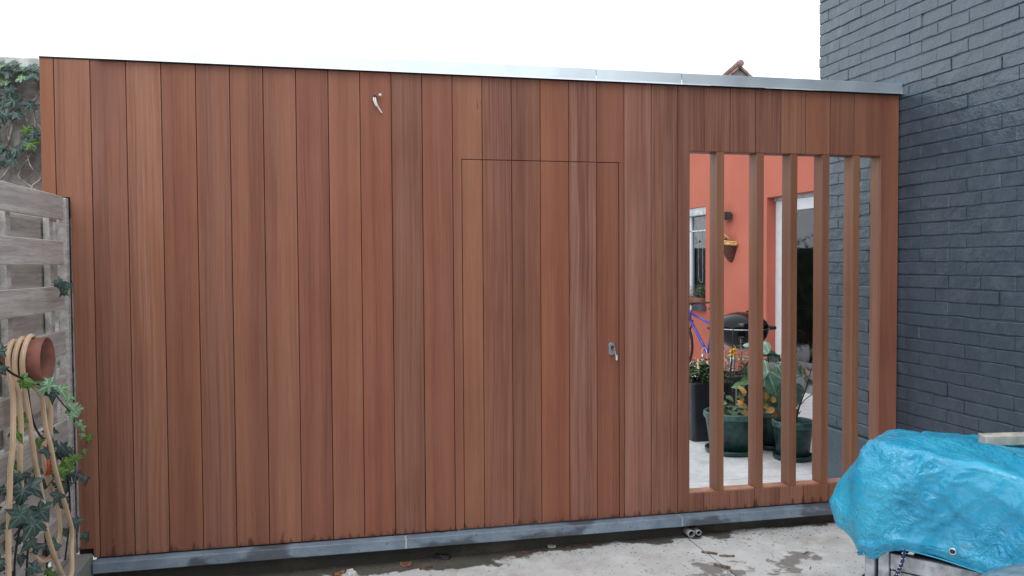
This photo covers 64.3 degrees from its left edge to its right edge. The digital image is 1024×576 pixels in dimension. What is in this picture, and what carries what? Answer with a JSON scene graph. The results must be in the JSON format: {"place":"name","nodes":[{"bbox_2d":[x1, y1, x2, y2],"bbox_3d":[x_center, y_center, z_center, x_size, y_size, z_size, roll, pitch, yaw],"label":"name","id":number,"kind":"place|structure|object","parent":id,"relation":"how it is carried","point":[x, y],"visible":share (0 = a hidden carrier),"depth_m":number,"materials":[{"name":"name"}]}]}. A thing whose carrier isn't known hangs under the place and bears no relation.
{"place":"outdoors","nodes":[
{"label":"outdoors","id":0,"kind":"place"},
{"bbox_2d":[0,0,820,89],"label":"sky","id":1,"kind":"structure","parent":0,"point":[773,38],"materials":[{"name":"white"}]},
{"bbox_2d":[48,474,811,566],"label":"courtyard floor","id":2,"kind":"structure","parent":0,"point":[745,481],"depth_m":5.65,"materials":[{"name":"concrete"}]},
{"bbox_2d":[236,535,734,575],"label":"concrete pavement","id":3,"kind":"structure","parent":0,"point":[597,561],"depth_m":4.30,"materials":[{"name":"grey concrete"}]},
{"bbox_2d":[57,554,93,575],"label":"concrete kerb","id":4,"kind":"structure","parent":3,"relation":"on","point":[83,564],"depth_m":3.90,"materials":[{"name":"grey concrete"}]},
{"bbox_2d":[0,180,75,575],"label":"board fence","id":5,"kind":"object","parent":4,"relation":"on","point":[32,252],"visible":0.55,"depth_m":3.58,"materials":[{"name":"grey wood"}]},
{"bbox_2d":[0,337,54,380],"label":"terracotta pot","id":6,"kind":"object","parent":5,"relation":"attached to","point":[40,360],"visible":0.65,"depth_m":3.17,"materials":[{"name":"orange ceramic"}]},
{"bbox_2d":[5,334,74,575],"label":"garden hose","id":7,"kind":"object","parent":6,"relation":"hanging from","point":[15,393],"visible":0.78,"depth_m":3.19,"materials":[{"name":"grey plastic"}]},
{"bbox_2d":[0,275,93,575],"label":"fence ivy","id":8,"kind":"object","parent":5,"relation":"attached to","point":[28,521],"visible":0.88,"depth_m":3.23,"materials":[{"name":"green plant"}]},
{"bbox_2d":[333,570,345,575],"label":"dry leaf","id":9,"kind":"object","parent":3,"relation":"on","point":[338,573],"visible":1,"depth_m":4.19,"materials":[{"name":"brown plant"}]},
{"bbox_2d":[345,568,357,575],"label":"stone fragment","id":10,"kind":"object","parent":3,"relation":"on","point":[350,572],"visible":1,"depth_m":4.17,"materials":[{"name":"white stone"}]},
{"bbox_2d":[400,561,411,566],"bbox_3d":[-0.561,1.458,4.304,0.060,0.018,0.048,0,2,-2],"label":"dry leaf","id":11,"kind":"object","parent":3,"relation":"on","point":[405,564],"visible":1,"depth_m":4.29,"materials":[{"name":"brown plant"}]},
{"bbox_2d":[419,565,432,569],"bbox_3d":[-0.449,1.463,4.262,0.075,0.008,0.022,-1,2,-32],"label":"wood chip","id":12,"kind":"object","parent":3,"relation":"on","point":[426,567],"visible":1,"depth_m":4.25,"materials":[{"name":"brown wood"}]},
{"bbox_2d":[434,553,450,559],"bbox_3d":[-0.377,1.449,4.400,0.090,0.025,0.038,0,2,18],"label":"black scrap","id":13,"kind":"object","parent":3,"relation":"on","point":[442,556],"visible":1,"depth_m":4.39,"materials":[{"name":"plastic"}]},
{"bbox_2d":[547,544,555,547],"bbox_3d":[0.221,1.440,4.543,0.045,0.016,0.036,-1,2,-7],"label":"pebble","id":14,"kind":"object","parent":3,"relation":"on","point":[551,546],"visible":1,"depth_m":4.53,"materials":[{"name":"grey stone"}]},
{"bbox_2d":[260,520,862,575],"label":"sawdust crumbs","id":15,"kind":"object","parent":3,"relation":"on","point":[615,551],"visible":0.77,"depth_m":4.47,"materials":[{"name":"red wood"}]},
{"bbox_2d":[562,542,594,546],"bbox_3d":[0.372,1.442,4.577,0.200,0.006,0.020,-1,2,-20],"label":"wood chip","id":16,"kind":"object","parent":3,"relation":"on","point":[580,544],"visible":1,"depth_m":4.58,"materials":[{"name":"brown wood"}]},
{"bbox_2d":[714,563,730,568],"bbox_3d":[1.090,1.440,4.220,0.085,0.012,0.024,1,2,38],"label":"wood chip","id":17,"kind":"object","parent":3,"relation":"on","point":[722,566],"visible":1,"depth_m":4.21,"materials":[{"name":"brown wood"}]},
{"bbox_2d":[710,60,756,87],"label":"distant house","id":18,"kind":"structure","parent":0,"point":[736,69],"depth_m":25.03,"materials":[{"name":"ceramic"}]},
{"bbox_2d":[689,361,812,482],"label":"courtyard floor","id":19,"kind":"structure","parent":0,"point":[735,467],"depth_m":6.13,"materials":[{"name":"concrete"}]},
{"bbox_2d":[689,358,732,441],"bbox_3d":[1.659,0.952,7.069,0.472,0.694,0.503,-1,2,-12],"label":"tall planter","id":20,"kind":"object","parent":19,"relation":"on","point":[699,398],"visible":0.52,"depth_m":6.90,"materials":[{"name":"plastic"}]},
{"bbox_2d":[690,302,734,370],"bbox_3d":[2.619,0.677,11.233,0.645,0.964,1.870,-1,2,-12],"label":"bicycle","id":21,"kind":"object","parent":19,"relation":"on","point":[706,350],"visible":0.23,"depth_m":11.39,"materials":[{"name":"blue paint"}]},
{"bbox_2d":[703,392,747,456],"bbox_3d":[1.762,1.084,6.529,0.443,0.460,0.443,1,2,44],"label":"potted plant","id":22,"kind":"object","parent":19,"relation":"on","point":[735,431],"visible":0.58,"depth_m":6.36,"materials":[{"name":"green plant"}]},
{"bbox_2d":[729,327,733,403],"bbox_3d":[1.839,0.745,6.843,0.054,0.840,0.008,-1,2,-12],"label":"plant stake","id":23,"kind":"object","parent":19,"relation":"on","point":[731,364],"visible":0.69,"depth_m":6.84,"materials":[{"name":"red wood"}]},
{"bbox_2d":[697,338,773,406],"bbox_3d":[2.156,0.846,7.634,0.750,0.865,0.377,-1,2,-12],"label":"trough planter","id":24,"kind":"object","parent":19,"relation":"on","point":[738,376],"visible":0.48,"depth_m":7.57,"materials":[{"name":"plant"}]},
{"bbox_2d":[735,389,736,405],"bbox_3d":[1.870,1.068,7.044,0.021,0.462,0.187,-1,2,-32],"label":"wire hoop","id":25,"kind":"object","parent":19,"relation":"on","point":[735,397],"visible":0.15,"depth_m":6.97,"materials":[{"name":"grey metal"}]},
{"bbox_2d":[707,310,775,370],"bbox_3d":[2.517,0.741,8.936,0.617,0.990,0.589,-2,2,-44],"label":"kettle barbecue","id":26,"kind":"object","parent":19,"relation":"on","point":[738,321],"visible":0.55,"depth_m":8.74,"materials":[{"name":"black metal"}]},
{"bbox_2d":[731,342,812,450],"bbox_3d":[2.110,0.871,6.630,0.755,0.875,0.519,-1,2,-12],"label":"potted plant","id":27,"kind":"object","parent":19,"relation":"on","point":[772,395],"visible":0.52,"depth_m":6.51,"materials":[{"name":"green plant"}]},
{"bbox_2d":[772,367,811,462],"bbox_3d":[2.171,0.960,6.287,0.316,0.718,0.316,-1,2,-12],"label":"potted plant","id":28,"kind":"object","parent":19,"relation":"on","point":[803,436],"visible":0.63,"depth_m":6.20,"materials":[{"name":"green plastic"}]},
{"bbox_2d":[690,154,813,394],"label":"rendered house","id":29,"kind":"structure","parent":0,"point":[736,228],"depth_m":10.75,"materials":[{"name":"paint"}]},
{"bbox_2d":[690,285,705,304],"bbox_3d":[2.808,0.095,12.385,0.184,0.309,0.616,-1,2,-12],"label":"window box","id":30,"kind":"object","parent":29,"relation":"on","point":[699,298],"visible":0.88,"depth_m":12.23,"materials":[{"name":"ceramic"}]},
{"bbox_2d":[690,207,705,310],"bbox_3d":[2.784,-0.451,12.636,0.272,1.536,1.365,-1,2,-12],"label":"window","id":31,"kind":"structure","parent":29,"relation":"in","point":[697,216],"depth_m":12.46,"materials":[{"name":"white paint"}]},
{"bbox_2d":[724,212,731,220],"bbox_3d":[2.937,-0.986,11.223,0.139,0.115,0.240,-1,2,-12],"label":"wall lamp","id":32,"kind":"object","parent":29,"relation":"attached to","point":[727,215],"visible":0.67,"depth_m":11.10,"materials":[{"name":"black plastic"}]},
{"bbox_2d":[724,234,737,261],"bbox_3d":[2.925,-0.556,11.182,0.197,0.398,0.409,-1,2,-12],"label":"wall basket","id":33,"kind":"object","parent":29,"relation":"attached to","point":[730,248],"depth_m":11.09,"materials":[{"name":"brown wicker"}]},
{"bbox_2d":[769,192,813,394],"bbox_3d":[3.573,0.059,9.135,0.220,2.329,2.430,-1,2,-12],"label":"glass door","id":34,"kind":"structure","parent":29,"relation":"in","point":[805,201],"depth_m":9.77,"materials":[{"name":"white paint"}]},
{"bbox_2d":[683,520,913,575],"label":"concrete pavement","id":35,"kind":"structure","parent":0,"point":[834,555],"depth_m":4.45,"materials":[{"name":"grey concrete"}]},
{"bbox_2d":[683,526,694,537],"bbox_3d":[1.019,1.408,4.706,0.044,0.044,0.090,-1,2,-12],"label":"conduit pipe","id":36,"kind":"object","parent":35,"relation":"on","point":[688,531],"visible":0.97,"depth_m":4.68,"materials":[{"name":"grey plastic"}]},
{"bbox_2d":[691,526,701,535],"bbox_3d":[1.064,1.405,4.715,0.033,0.033,0.090,-1,2,-12],"label":"conduit pipe","id":37,"kind":"object","parent":35,"relation":"on","point":[697,531],"visible":0.81,"depth_m":4.69,"materials":[{"name":"grey plastic"}]},
{"bbox_2d":[701,551,717,554],"bbox_3d":[1.071,1.435,4.416,0.085,0.010,0.017,0,2,23],"label":"wood chip","id":38,"kind":"object","parent":35,"relation":"on","point":[709,552],"visible":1,"depth_m":4.41,"materials":[{"name":"beige wood"}]},
{"bbox_2d":[719,554,734,556],"bbox_3d":[1.153,1.436,4.367,0.080,0.010,0.019,0,2,8],"label":"wood chip","id":39,"kind":"object","parent":35,"relation":"on","point":[724,555],"visible":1,"depth_m":4.36,"materials":[{"name":"brown wood"}]},
{"bbox_2d":[862,551,1023,575],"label":"car trailer","id":40,"kind":"object","parent":35,"relation":"on","point":[915,564],"visible":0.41,"depth_m":2.90,"materials":[{"name":"metal"}]},
{"bbox_2d":[829,429,1023,573],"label":"blue tarpaulin","id":41,"kind":"object","parent":40,"relation":"on","point":[955,499],"visible":0.97,"depth_m":2.85,"materials":[{"name":"plastic"}]},
{"bbox_2d":[894,549,905,575],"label":"elastic cord","id":42,"kind":"object","parent":41,"relation":"hanging from","point":[899,568],"visible":1,"depth_m":2.89,"materials":[{"name":"blue fabric"}]},
{"bbox_2d":[978,432,1023,445],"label":"timber beam","id":43,"kind":"structure","parent":41,"relation":"on","point":[1009,438],"depth_m":3.29,"materials":[{"name":"white wood"}]},
{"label":"ground","id":44,"kind":"structure","parent":0,"visible":0},
{"bbox_2d":[0,56,79,575],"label":"garden wall","id":45,"kind":"structure","parent":44,"relation":"on","point":[27,90],"depth_m":4.18,"materials":[{"name":"plant"}]},
{"bbox_2d":[0,60,41,189],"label":"wall ivy","id":46,"kind":"object","parent":45,"relation":"attached to","point":[31,132],"depth_m":4.10,"materials":[{"name":"green plant"}]},
{"bbox_2d":[92,501,833,575],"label":"bluestone ledge","id":47,"kind":"object","parent":44,"relation":"on","point":[252,559],"visible":0.62,"depth_m":4.38,"materials":[{"name":"stone"}]},
{"bbox_2d":[39,45,902,557],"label":"timber facade","id":48,"kind":"structure","parent":47,"relation":"on","point":[325,299],"depth_m":4.33,"materials":[{"name":"red wood"}]},
{"bbox_2d":[373,93,381,112],"bbox_3d":[-0.700,-0.962,4.242,0.049,0.102,0.031,-1,2,-12],"label":"lamp cable","id":49,"kind":"object","parent":48,"relation":"hanging from","point":[374,99],"visible":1,"depth_m":4.23,"materials":[{"name":"white plastic"}]},
{"bbox_2d":[461,159,618,528],"bbox_3d":[0.170,0.294,4.491,0.928,2.019,0.114,-1,2,-12],"label":"door","id":50,"kind":"structure","parent":48,"relation":"in","point":[540,239],"depth_m":4.48,"materials":[{"name":"red wood"}]},
{"bbox_2d":[819,0,1023,478],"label":"brick house","id":51,"kind":"structure","parent":44,"relation":"on","point":[955,68],"depth_m":4.58,"materials":[{"name":"brick"}]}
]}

